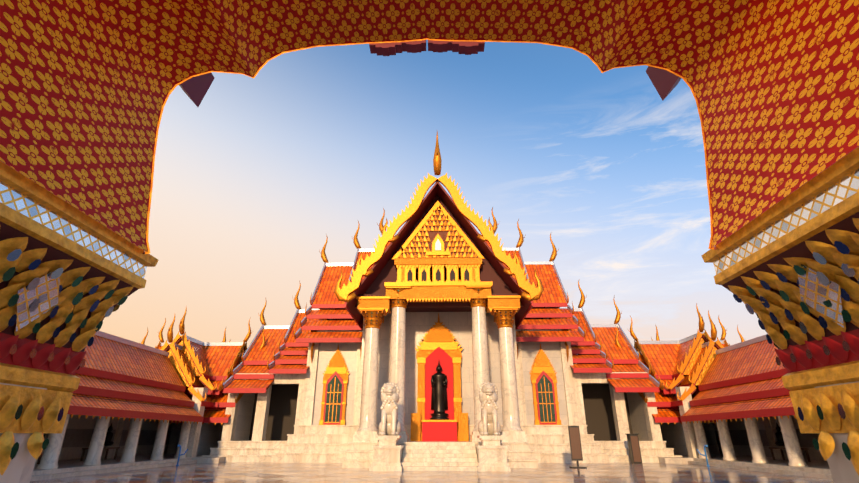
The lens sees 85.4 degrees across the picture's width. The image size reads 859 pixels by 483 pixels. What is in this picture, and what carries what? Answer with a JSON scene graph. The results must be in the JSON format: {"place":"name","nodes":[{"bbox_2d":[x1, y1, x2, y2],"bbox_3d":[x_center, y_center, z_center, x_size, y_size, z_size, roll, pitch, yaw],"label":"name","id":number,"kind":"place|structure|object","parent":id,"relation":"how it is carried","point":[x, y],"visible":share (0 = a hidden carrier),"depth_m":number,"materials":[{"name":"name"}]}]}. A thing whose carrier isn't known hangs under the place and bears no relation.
{"place":"outdoors","nodes":[
{"label":"outdoors","id":0,"kind":"place"},
{"bbox_2d":[30,462,833,482],"bbox_3d":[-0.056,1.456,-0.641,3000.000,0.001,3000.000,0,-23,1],"label":"courtyard ground","id":1,"kind":"structure","parent":0,"point":[247,472],"depth_m":20.49,"materials":[{"name":"stone"}]},
{"bbox_2d":[0,161,157,482],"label":"gate pillar","id":2,"kind":"structure","parent":1,"relation":"on","point":[71,277],"depth_m":1.61,"materials":[{"name":"stone"}]},
{"bbox_2d":[0,0,858,253],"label":"gate arch","id":3,"kind":"structure","parent":2,"relation":"on","point":[87,87],"depth_m":1.98,"materials":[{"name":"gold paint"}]},
{"bbox_2d":[176,445,187,465],"bbox_3d":[-14.611,12.579,27.427,0.566,1.140,0.446,0,-23,1],"label":"stand pipe","id":4,"kind":"object","parent":1,"relation":"on","point":[179,455],"visible":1,"depth_m":27.53,"materials":[{"name":"blue metal"}]},
{"bbox_2d":[30,303,832,480],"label":"cloister","id":5,"kind":"structure","parent":1,"relation":"on","point":[142,405],"depth_m":29.04,"materials":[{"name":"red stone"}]},
{"bbox_2d":[37,447,810,463],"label":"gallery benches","id":6,"kind":"object","parent":5,"relation":"on","point":[770,448],"visible":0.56,"depth_m":26.66,"materials":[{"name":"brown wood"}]},
{"bbox_2d":[202,132,681,471],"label":"temple","id":7,"kind":"structure","parent":1,"relation":"on","point":[423,292],"depth_m":32.33,"materials":[{"name":"stone"}]},
{"bbox_2d":[376,382,401,437],"bbox_3d":[-2.136,9.155,25.324,1.229,2.835,1.894,0,-23,1],"label":"lion","id":8,"kind":"object","parent":7,"relation":"on","point":[389,425],"visible":1,"depth_m":24.77},
{"bbox_2d":[430,362,448,419],"bbox_3d":[0.654,9.903,31.241,1.320,3.880,0.990,0,-23,1],"label":"standing buddha","id":9,"kind":"object","parent":7,"relation":"on","point":[439,405],"visible":0.98,"depth_m":30.99,"materials":[{"name":"black metal"}]},
{"bbox_2d":[477,382,503,437],"bbox_3d":[3.192,9.110,25.217,1.229,2.835,1.894,0,-23,1],"label":"lion","id":10,"kind":"object","parent":7,"relation":"on","point":[488,425],"visible":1,"depth_m":24.66},
{"bbox_2d":[568,426,586,467],"bbox_3d":[8.164,11.434,26.000,0.800,2.150,0.560,0,-23,1],"label":"notice stand","id":11,"kind":"object","parent":1,"relation":"on","point":[575,444],"visible":1,"depth_m":25.97,"materials":[{"name":"black paint"}]},
{"bbox_2d":[625,434,641,463],"bbox_3d":[13.239,13.371,30.112,0.650,1.750,0.600,0,-23,1],"label":"stand","id":12,"kind":"object","parent":1,"relation":"on","point":[634,448],"visible":1,"depth_m":29.91,"materials":[{"name":"black paint"}]},
{"bbox_2d":[696,445,709,465],"bbox_3d":[15.796,12.324,26.817,0.566,1.140,0.446,0,-23,1],"label":"stand pipe","id":13,"kind":"object","parent":1,"relation":"on","point":[705,446],"visible":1,"depth_m":26.92,"materials":[{"name":"blue metal"}]},
{"bbox_2d":[701,147,858,482],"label":"gate pillar","id":14,"kind":"structure","parent":1,"relation":"on","point":[787,270],"depth_m":1.56,"materials":[{"name":"stone"}]},
{"bbox_2d":[99,40,767,363],"label":"sky","id":15,"kind":"structure","parent":0,"point":[250,182],"materials":[{"name":"blue"}]}
]}

